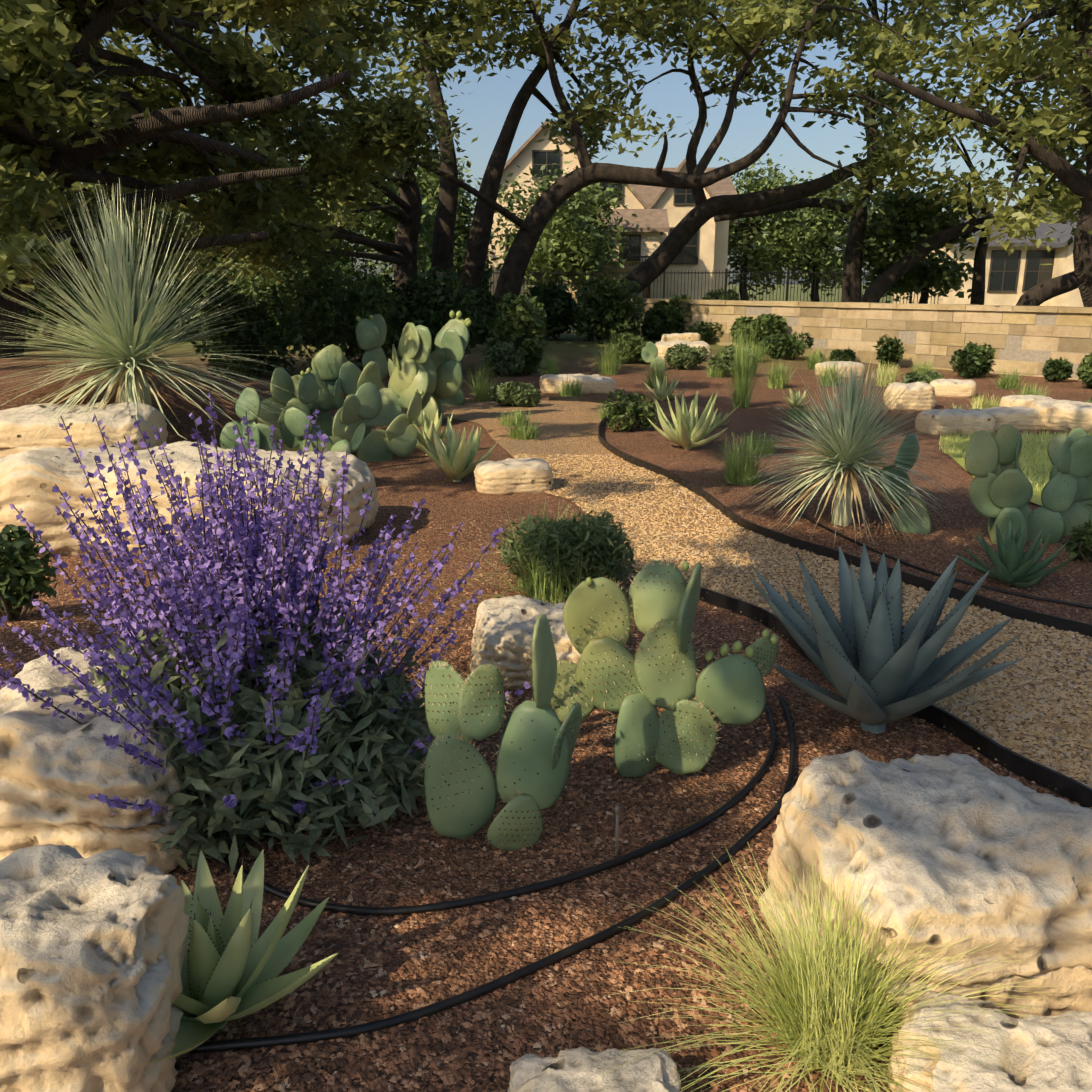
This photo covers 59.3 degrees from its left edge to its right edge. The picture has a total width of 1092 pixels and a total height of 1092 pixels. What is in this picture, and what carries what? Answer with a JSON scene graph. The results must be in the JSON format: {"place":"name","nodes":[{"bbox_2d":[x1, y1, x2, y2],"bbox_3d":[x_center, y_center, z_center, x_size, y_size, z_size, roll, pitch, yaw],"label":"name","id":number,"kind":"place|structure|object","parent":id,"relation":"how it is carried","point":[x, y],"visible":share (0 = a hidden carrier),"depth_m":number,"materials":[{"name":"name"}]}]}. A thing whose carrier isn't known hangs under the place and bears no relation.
{"place":"outdoors","nodes":[
{"label":"outdoors","id":0,"kind":"place"},
{"bbox_2d":[0,285,1091,1091],"bbox_3d":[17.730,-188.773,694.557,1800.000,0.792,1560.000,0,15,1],"label":"ground","id":1,"kind":"structure","parent":0,"point":[404,483],"depth_m":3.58,"materials":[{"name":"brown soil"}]},
{"bbox_2d":[0,522,60,620],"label":"shrub","id":2,"kind":"object","parent":1,"relation":"on","point":[23,580],"visible":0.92,"depth_m":4.45,"materials":[{"name":"green plant"}]},
{"bbox_2d":[24,292,44,350],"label":"understory shrub","id":3,"kind":"object","parent":1,"relation":"on","point":[34,313],"visible":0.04,"depth_m":20.82,"materials":[{"name":"green plant"}]},
{"bbox_2d":[0,402,167,457],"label":"rock","id":4,"kind":"object","parent":1,"relation":"on","point":[24,427],"visible":0.56,"depth_m":6.70,"materials":[{"name":"stone"}]},
{"bbox_2d":[0,844,189,1091],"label":"rock","id":5,"kind":"object","parent":1,"relation":"on","point":[93,950],"visible":0.98,"depth_m":1.74,"materials":[{"name":"stone"}]},
{"bbox_2d":[0,647,208,874],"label":"rock","id":6,"kind":"object","parent":1,"relation":"on","point":[56,771],"visible":0.48,"depth_m":2.56,"materials":[{"name":"stone"}]},
{"bbox_2d":[0,178,305,442],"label":"sotol plant","id":7,"kind":"object","parent":1,"relation":"on","point":[123,333],"visible":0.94,"depth_m":7.40,"materials":[{"name":"green plant"}]},
{"bbox_2d":[96,251,224,339],"bbox_3d":[-9.213,-6.269,23.478,3.452,2.487,2.302,0,15,1],"label":"understory shrub","id":8,"kind":"object","parent":1,"relation":"on","point":[200,278],"visible":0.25,"depth_m":22.88,"materials":[{"name":"green plant"}]},
{"bbox_2d":[0,441,378,556],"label":"boulder","id":9,"kind":"object","parent":1,"relation":"on","point":[29,479],"visible":0.48,"depth_m":5.67,"materials":[{"name":"stone"}]},
{"bbox_2d":[149,837,342,1062],"bbox_3d":[-0.715,0.909,2.059,0.600,0.456,0.572,0,15,1],"label":"agave plant","id":10,"kind":"object","parent":1,"relation":"on","point":[233,967],"visible":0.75,"depth_m":2.08,"materials":[{"name":"green plant"}]},
{"bbox_2d":[190,280,301,379],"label":"shrub","id":11,"kind":"object","parent":1,"relation":"on","point":[250,335],"visible":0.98,"depth_m":15.92,"materials":[{"name":"green plant"}]},
{"bbox_2d":[220,387,278,450],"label":"cactus plant","id":12,"kind":"object","parent":1,"relation":"on","point":[249,398],"visible":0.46,"depth_m":7.29,"materials":[{"name":"green plant"}]},
{"bbox_2d":[0,390,532,878],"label":"salvia plant","id":13,"kind":"object","parent":1,"relation":"on","point":[270,678],"visible":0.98,"depth_m":2.67,"materials":[{"name":"purple plant"}]},
{"bbox_2d":[55,0,482,187],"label":"shade tree","id":14,"kind":"object","parent":1,"relation":"on","point":[403,124],"visible":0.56,"depth_m":15.01,"materials":[{"name":"green plant"}]},
{"bbox_2d":[232,257,319,340],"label":"understory shrub","id":15,"kind":"object","parent":1,"relation":"on","point":[272,285],"visible":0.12,"depth_m":21.94,"materials":[{"name":"green plant"}]},
{"bbox_2d":[285,344,347,436],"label":"cactus plant","id":16,"kind":"object","parent":1,"relation":"on","point":[327,362],"visible":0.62,"depth_m":9.10,"materials":[{"name":"green plant"}]},
{"bbox_2d":[257,367,381,451],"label":"cactus plant","id":17,"kind":"object","parent":1,"relation":"on","point":[359,407],"visible":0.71,"depth_m":8.00,"materials":[{"name":"green plant"}]},
{"bbox_2d":[280,407,365,453],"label":"cactus plant","id":18,"kind":"object","parent":1,"relation":"on","point":[293,426],"visible":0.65,"depth_m":7.43,"materials":[{"name":"green plant"}]},
{"bbox_2d":[276,244,396,365],"bbox_3d":[-3.775,-4.260,17.282,2.256,2.218,2.012,0,15,1],"label":"shrub","id":19,"kind":"object","parent":1,"relation":"on","point":[322,331],"visible":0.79,"depth_m":17.16,"materials":[{"name":"green plant"}]},
{"bbox_2d":[309,216,393,291],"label":"shrub","id":20,"kind":"object","parent":1,"relation":"on","point":[385,264],"visible":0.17,"depth_m":32.08,"materials":[{"name":"green plant"}]},
{"bbox_2d":[321,260,403,340],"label":"understory shrub","id":21,"kind":"object","parent":1,"relation":"on","point":[389,284],"visible":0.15,"depth_m":22.07,"materials":[{"name":"green plant"}]},
{"bbox_2d":[356,314,387,390],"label":"cactus plant","id":22,"kind":"object","parent":1,"relation":"on","point":[371,332],"visible":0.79,"depth_m":12.01,"materials":[{"name":"green plant"}]},
{"bbox_2d":[334,361,423,461],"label":"cactus plant","id":23,"kind":"object","parent":1,"relation":"on","point":[398,436],"visible":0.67,"depth_m":8.73,"materials":[{"name":"green plant"}]},
{"bbox_2d":[377,323,438,425],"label":"cactus plant","id":24,"kind":"object","parent":1,"relation":"on","point":[408,374],"visible":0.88,"depth_m":10.85,"materials":[{"name":"green plant"}]},
{"bbox_2d":[402,407,460,454],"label":"agave plant","id":25,"kind":"object","parent":1,"relation":"on","point":[427,427],"visible":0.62,"depth_m":8.97,"materials":[{"name":"green plant"}]},
{"bbox_2d":[385,265,485,358],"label":"shrub","id":26,"kind":"object","parent":1,"relation":"on","point":[422,302],"visible":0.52,"depth_m":15.91,"materials":[{"name":"green plant"}]},
{"bbox_2d":[404,310,470,423],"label":"cactus plant","id":27,"kind":"object","parent":1,"relation":"on","point":[441,366],"visible":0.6,"depth_m":11.03,"materials":[{"name":"green plant"}]},
{"bbox_2d":[418,234,492,290],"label":"shrub","id":28,"kind":"object","parent":1,"relation":"on","point":[457,263],"visible":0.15,"depth_m":24.70,"materials":[{"name":"green plant"}]},
{"bbox_2d":[416,413,498,481],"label":"agave plant","id":29,"kind":"object","parent":1,"relation":"on","point":[453,458],"visible":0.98,"depth_m":7.73,"materials":[{"name":"green plant"}]},
{"bbox_2d":[450,283,499,344],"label":"understory shrub","id":30,"kind":"object","parent":1,"relation":"on","point":[487,301],"visible":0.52,"depth_m":21.76,"materials":[{"name":"green plant"}]},
{"bbox_2d":[462,360,512,401],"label":"tuft plant","id":31,"kind":"object","parent":1,"relation":"on","point":[482,395],"visible":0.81,"depth_m":13.26,"materials":[{"name":"green plant"}]},
{"bbox_2d":[184,695,795,1053],"bbox_3d":[0.131,0.877,2.662,2.615,0.043,0.509,-14,21,-42],"label":"drip tube","id":32,"kind":"object","parent":1,"relation":"on","point":[402,1018],"visible":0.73,"depth_m":2.22,"materials":[{"name":"black plastic"}]},
{"bbox_2d":[205,700,776,915],"bbox_3d":[-0.074,0.789,2.969,2.359,0.047,0.840,-6,17,-22],"label":"drip tube","id":33,"kind":"object","parent":1,"relation":"on","point":[530,888],"visible":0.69,"depth_m":2.58,"materials":[{"name":"black plastic"}]},
{"bbox_2d":[415,614,586,850],"bbox_3d":[-0.128,0.515,2.699,0.506,0.722,0.232,0,15,1],"label":"cactus plant","id":34,"kind":"object","parent":1,"relation":"on","point":[464,787],"visible":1,"depth_m":2.70,"materials":[{"name":"green plant"}]},
{"bbox_2d":[479,337,525,376],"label":"shrub","id":35,"kind":"object","parent":1,"relation":"on","point":[511,362],"visible":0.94,"depth_m":16.24,"materials":[{"name":"green plant"}]},
{"bbox_2d":[28,122,993,337],"bbox_3d":[6.020,-12.906,40.215,40.865,9.987,42.926,0,15,1],"label":"canopy tree","id":36,"kind":"object","parent":1,"relation":"on","point":[903,225],"depth_m":36.64,"materials":[{"name":"green plant"}]},
{"bbox_2d":[474,457,553,494],"bbox_3d":[-0.251,-0.537,7.528,0.622,0.284,0.454,-3,16,-13],"label":"path rock","id":37,"kind":"object","parent":1,"relation":"on","point":[511,476],"visible":0.92,"depth_m":7.34,"materials":[{"name":"stone"}]},
{"bbox_2d":[487,381,541,406],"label":"shrub","id":38,"kind":"object","parent":1,"relation":"on","point":[514,393],"visible":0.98,"depth_m":12.56,"materials":[{"name":"green plant"}]},
{"bbox_2d":[484,292,546,353],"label":"shrub","id":39,"kind":"object","parent":1,"relation":"on","point":[500,304],"visible":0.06,"depth_m":17.26,"materials":[{"name":"green plant"}]},
{"bbox_2d":[485,295,549,375],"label":"shrub","id":40,"kind":"object","parent":1,"relation":"on","point":[517,321],"visible":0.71,"depth_m":16.36,"materials":[{"name":"green plant"}]},
{"bbox_2d":[496,418,545,439],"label":"grass plant","id":41,"kind":"object","parent":1,"relation":"on","point":[521,433],"depth_m":9.98,"materials":[{"name":"green plant"}]},
{"bbox_2d":[470,595,580,689],"bbox_3d":[-0.030,0.418,4.009,0.595,0.330,0.539,0,15,1],"label":"white rock","id":42,"kind":"object","parent":1,"relation":"on","point":[503,629],"visible":0.48,"depth_m":3.81,"materials":[{"name":"stone"}]},
{"bbox_2d":[0,0,1091,357],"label":"oak tree","id":43,"kind":"object","parent":1,"relation":"on","point":[38,28],"depth_m":18.17,"materials":[{"name":"plant"}]},
{"bbox_2d":[526,281,577,339],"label":"understory shrub","id":44,"kind":"object","parent":1,"relation":"on","point":[558,301],"visible":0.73,"depth_m":22.81,"materials":[{"name":"green plant"}]},
{"bbox_2d":[498,508,635,592],"bbox_3d":[0.110,0.041,4.960,0.705,0.532,0.583,5,16,19],"label":"shrub","id":45,"kind":"object","parent":1,"relation":"on","point":[607,532],"visible":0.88,"depth_m":4.80,"materials":[{"name":"green plant"}]},
{"bbox_2d":[548,376,588,399],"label":"grass plant","id":46,"kind":"object","parent":1,"relation":"on","point":[568,390],"visible":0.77,"depth_m":13.54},
{"bbox_2d":[436,497,716,617],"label":"bush stems","id":47,"kind":"object","parent":1,"relation":"on","point":[534,585],"visible":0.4,"depth_m":4.87,"materials":[{"name":"green plant"}]},
{"bbox_2d":[539,374,615,393],"bbox_3d":[0.468,-2.397,14.270,1.147,0.332,0.609,0,15,1],"label":"boulder","id":48,"kind":"object","parent":1,"relation":"on","point":[595,383],"visible":0.69,"depth_m":14.02,"materials":[{"name":"stone"}]},
{"bbox_2d":[507,1046,680,1091],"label":"rock","id":49,"kind":"object","parent":1,"relation":"on","point":[581,1069],"visible":0.98,"depth_m":1.83,"materials":[{"name":"stone"}]},
{"bbox_2d":[569,275,646,342],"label":"shrub","id":50,"kind":"object","parent":1,"relation":"on","point":[607,308],"visible":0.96,"depth_m":21.98,"materials":[{"name":"green plant"}]},
{"bbox_2d":[576,335,640,377],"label":"plant tuft","id":51,"kind":"object","parent":1,"relation":"on","point":[611,367],"visible":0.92,"depth_m":16.73,"materials":[{"name":"green plant"}]},
{"bbox_2d":[489,118,736,309],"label":"house","id":52,"kind":"structure","parent":1,"relation":"on","point":[661,213],"depth_m":43.52,"materials":[{"name":"paint"}]},
{"bbox_2d":[607,331,648,363],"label":"shrub","id":53,"kind":"object","parent":1,"relation":"on","point":[637,344],"visible":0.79,"depth_m":18.41,"materials":[{"name":"green plant"}]},
{"bbox_2d":[601,389,662,431],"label":"shrub","id":54,"kind":"object","parent":1,"relation":"on","point":[635,416],"visible":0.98,"depth_m":10.53,"materials":[{"name":"green plant"}]},
{"bbox_2d":[641,341,665,370],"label":"cactus plant","id":55,"kind":"object","parent":1,"relation":"on","point":[649,352],"visible":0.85,"depth_m":17.48,"materials":[{"name":"green plant"}]},
{"bbox_2d":[641,373,688,400],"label":"agave","id":56,"kind":"object","parent":1,"relation":"on","point":[660,393],"visible":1,"depth_m":13.20,"materials":[{"name":"green plant"}]},
{"bbox_2d":[550,558,783,776],"bbox_3d":[0.378,0.388,3.107,0.817,0.730,0.266,0,15,1],"label":"cactus plant","id":57,"kind":"object","parent":1,"relation":"on","point":[608,671],"visible":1,"depth_m":3.08,"materials":[{"name":"green plant"}]},
{"bbox_2d":[641,294,692,339],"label":"shrub","id":58,"kind":"object","parent":1,"relation":"on","point":[667,318],"visible":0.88,"depth_m":23.20,"materials":[{"name":"green plant"}]},
{"bbox_2d":[655,339,711,360],"bbox_3d":[2.722,-3.886,19.221,1.177,0.469,0.772,0,15,1],"label":"rock","id":59,"kind":"object","parent":1,"relation":"on","point":[663,346],"visible":0.42,"depth_m":18.94,"materials":[{"name":"stone"}]},
{"bbox_2d":[664,343,708,369],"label":"shrub","id":60,"kind":"object","parent":1,"relation":"on","point":[682,356],"visible":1,"depth_m":17.48,"materials":[{"name":"green plant"}]},
{"bbox_2d":[647,389,739,448],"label":"agave plant","id":61,"kind":"object","parent":1,"relation":"on","point":[689,432],"visible":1,"depth_m":9.25,"materials":[{"name":"green plant"}]},
{"bbox_2d":[686,321,722,342],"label":"shrub","id":62,"kind":"object","parent":1,"relation":"on","point":[705,330],"visible":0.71,"depth_m":22.26,"materials":[{"name":"green plant"}]},
{"bbox_2d":[483,269,938,303],"bbox_3d":[6.224,-9.349,36.681,17.573,2.410,0.080,0,15,1],"label":"iron fence","id":63,"kind":"object","parent":1,"relation":"on","point":[726,272],"visible":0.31,"depth_m":36.49,"materials":[{"name":"black metal"}]},
{"bbox_2d":[707,344,757,376],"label":"shrub","id":64,"kind":"object","parent":1,"relation":"on","point":[723,353],"visible":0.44,"depth_m":16.18,"materials":[{"name":"green plant"}]},
{"bbox_2d":[679,430,787,496],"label":"tuft plant","id":65,"kind":"object","parent":1,"relation":"on","point":[736,472],"visible":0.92,"depth_m":7.70,"materials":[{"name":"green plant"}]},
{"bbox_2d":[722,430,778,455],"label":"grass plant","id":66,"kind":"object","parent":1,"relation":"on","point":[770,450],"visible":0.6,"depth_m":9.06,"materials":[{"name":"green plant"}]},
{"bbox_2d":[729,313,788,351],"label":"shrub","id":67,"kind":"object","parent":1,"relation":"on","point":[766,324],"visible":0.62,"depth_m":20.32,"materials":[{"name":"green plant"}]},
{"bbox_2d":[753,358,798,388],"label":"grass plant","id":68,"kind":"object","parent":1,"relation":"on","point":[778,377],"visible":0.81,"depth_m":14.81,"materials":[{"name":"green plant"}]},
{"bbox_2d":[758,331,813,359],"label":"shrub","id":69,"kind":"object","parent":1,"relation":"on","point":[786,346],"visible":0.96,"depth_m":19.40,"materials":[{"name":"green plant"}]},
{"bbox_2d":[549,396,1091,636],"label":"path edging","id":70,"kind":"object","parent":1,"relation":"on","point":[1031,616],"visible":0.5,"depth_m":5.65,"materials":[{"name":"black metal"}]},
{"bbox_2d":[807,357,849,386],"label":"grass plant","id":71,"kind":"object","parent":1,"relation":"on","point":[825,377],"depth_m":15.04,"materials":[{"name":"green plant"}]},
{"bbox_2d":[600,837,1061,1091],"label":"ornamental grass","id":72,"kind":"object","parent":1,"relation":"on","point":[826,1016],"depth_m":1.96,"materials":[{"name":"green plant"}]},
{"bbox_2d":[815,361,863,377],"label":"boulder","id":73,"kind":"object","parent":1,"relation":"on","point":[848,368],"visible":0.48,"depth_m":16.44,"materials":[{"name":"stone"}]},
{"bbox_2d":[737,354,955,547],"bbox_3d":[1.988,-0.651,6.365,1.429,1.230,1.434,0,15,1],"label":"yucca","id":74,"kind":"object","parent":1,"relation":"on","point":[846,448],"visible":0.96,"depth_m":6.26,"materials":[{"name":"green plant"}]},
{"bbox_2d":[631,298,1091,379],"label":"garden wall","id":75,"kind":"structure","parent":1,"relation":"on","point":[1028,340],"depth_m":18.12,"materials":[{"name":"stone"}]},
{"bbox_2d":[744,536,1026,733],"bbox_3d":[1.188,0.362,3.385,0.993,0.775,0.963,0,15,1],"label":"agave","id":76,"kind":"object","parent":1,"relation":"on","point":[876,662],"visible":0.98,"depth_m":3.31,"materials":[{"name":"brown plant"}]},
{"bbox_2d":[872,334,905,367],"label":"shrub","id":77,"kind":"object","parent":1,"relation":"on","point":[891,351],"visible":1,"depth_m":18.14,"materials":[{"name":"green plant"}]},
{"bbox_2d":[699,587,1091,808],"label":"path edging","id":78,"kind":"object","parent":1,"relation":"on","point":[1071,789],"visible":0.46,"depth_m":3.31,"materials":[{"name":"black metal"}]},
{"bbox_2d":[883,382,935,410],"bbox_3d":[4.723,-1.928,12.464,0.626,0.402,0.458,0,15,1],"label":"border rock","id":79,"kind":"object","parent":1,"relation":"on","point":[924,392],"visible":0.83,"depth_m":12.28,"materials":[{"name":"stone"}]},
{"bbox_2d":[901,370,944,383],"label":"shrub","id":80,"kind":"object","parent":1,"relation":"on","point":[928,377],"visible":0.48,"depth_m":13.80,"materials":[{"name":"green plant"}]},
{"bbox_2d":[759,750,1091,1032],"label":"rock","id":81,"kind":"object","parent":1,"relation":"on","point":[992,856],"visible":0.88,"depth_m":2.07,"materials":[{"name":"stone"}]},
{"bbox_2d":[915,409,964,434],"bbox_3d":[4.397,-1.353,10.521,0.622,0.301,0.464,-4,16,-14],"label":"border rock","id":82,"kind":"object","parent":1,"relation":"on","point":[942,420],"visible":0.6,"depth_m":10.31,"materials":[{"name":"stone"}]},
{"bbox_2d":[796,512,1091,608],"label":"drip tube","id":83,"kind":"object","parent":1,"relation":"on","point":[966,582],"visible":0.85,"depth_m":5.22,"materials":[{"name":"black plastic"}]},
{"bbox_2d":[930,378,976,397],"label":"boulder","id":84,"kind":"object","parent":1,"relation":"on","point":[957,388],"visible":0.67,"depth_m":13.64,"materials":[{"name":"stone"}]},
{"bbox_2d":[949,341,996,378],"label":"shrub","id":85,"kind":"object","parent":1,"relation":"on","point":[971,362],"visible":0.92,"depth_m":16.22,"materials":[{"name":"green plant"}]},
{"bbox_2d":[952,409,995,434],"bbox_3d":[4.609,-1.343,10.490,0.558,0.304,0.413,4,16,13],"label":"border rock","id":86,"kind":"object","parent":1,"relation":"on","point":[975,420],"visible":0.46,"depth_m":10.30,"materials":[{"name":"stone"}]},
{"bbox_2d":[879,424,1091,546],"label":"cactus plant","id":87,"kind":"object","parent":1,"relation":"on","point":[1000,491],"visible":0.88,"depth_m":5.95,"materials":[{"name":"green plant"}]},
{"bbox_2d":[892,209,1083,306],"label":"house","id":88,"kind":"structure","parent":1,"relation":"on","point":[1019,272],"depth_m":44.60,"materials":[{"name":"paint"}]},
{"bbox_2d":[887,990,1091,1091],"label":"rock","id":89,"kind":"object","parent":1,"relation":"on","point":[1061,1061],"visible":0.94,"depth_m":1.82,"materials":[{"name":"stone"}]},
{"bbox_2d":[991,368,1026,388],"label":"grass plant","id":90,"kind":"object","parent":1,"relation":"on","point":[1009,382],"visible":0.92,"depth_m":14.74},
{"bbox_2d":[982,406,1042,430],"bbox_3d":[5.257,-1.433,10.848,0.688,0.295,0.512,0,15,1],"label":"border rock","id":91,"kind":"object","parent":1,"relation":"on","point":[1021,418],"visible":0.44,"depth_m":10.62,"materials":[{"name":"stone"}]},
{"bbox_2d":[955,520,1081,587],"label":"agave","id":92,"kind":"object","parent":1,"relation":"on","point":[1014,565],"visible":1,"depth_m":5.13,"materials":[{"name":"green plant"}]},
{"bbox_2d":[999,395,1051,407],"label":"boulder","id":93,"kind":"object","parent":1,"relation":"on","point":[1027,401],"visible":0.54,"depth_m":12.25,"materials":[{"name":"stone"}]},
{"bbox_2d":[1041,357,1073,381],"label":"shrub","id":94,"kind":"object","parent":1,"relation":"on","point":[1057,370],"visible":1,"depth_m":15.59,"materials":[{"name":"green plant"}]},
{"bbox_2d":[1030,398,1091,432],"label":"border rock","id":95,"kind":"object","parent":1,"relation":"on","point":[1062,415],"visible":0.73,"depth_m":10.52,"materials":[{"name":"stone"}]},
{"bbox_2d":[1061,519,1091,562],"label":"shrub","id":96,"kind":"object","parent":1,"relation":"on","point":[1082,542],"visible":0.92,"depth_m":5.60,"materials":[{"name":"green plant"}]},
{"bbox_2d":[1075,352,1091,387],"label":"shrub","id":97,"kind":"object","parent":1,"relation":"on","point":[1084,372],"visible":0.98,"depth_m":14.64,"materials":[{"name":"green plant"}]},
{"bbox_2d":[57,0,1085,284],"label":"sky","id":98,"kind":"structure","parent":0,"point":[487,107],"materials":[{"name":"blue"}]},
{"bbox_2d":[331,400,1091,807],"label":"gravel path","id":99,"kind":"structure","parent":0,"point":[563,428],"depth_m":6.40,"materials":[{"name":"beige gravel"}]},
{"bbox_2d":[699,327,776,407],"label":"tall grass","id":100,"kind":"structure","parent":0,"point":[742,377],"depth_m":12.41,"materials":[{"name":"green plant"}]},
{"bbox_2d":[941,433,1091,505],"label":"lawn","id":101,"kind":"structure","parent":0,"point":[1035,498],"depth_m":8.95,"materials":[{"name":"green plant"}]},
{"bbox_2d":[939,428,1091,491],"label":"grass blades","id":102,"kind":"object","parent":101,"relation":"on","point":[1039,451],"depth_m":9.10,"materials":[{"name":"green plant"}]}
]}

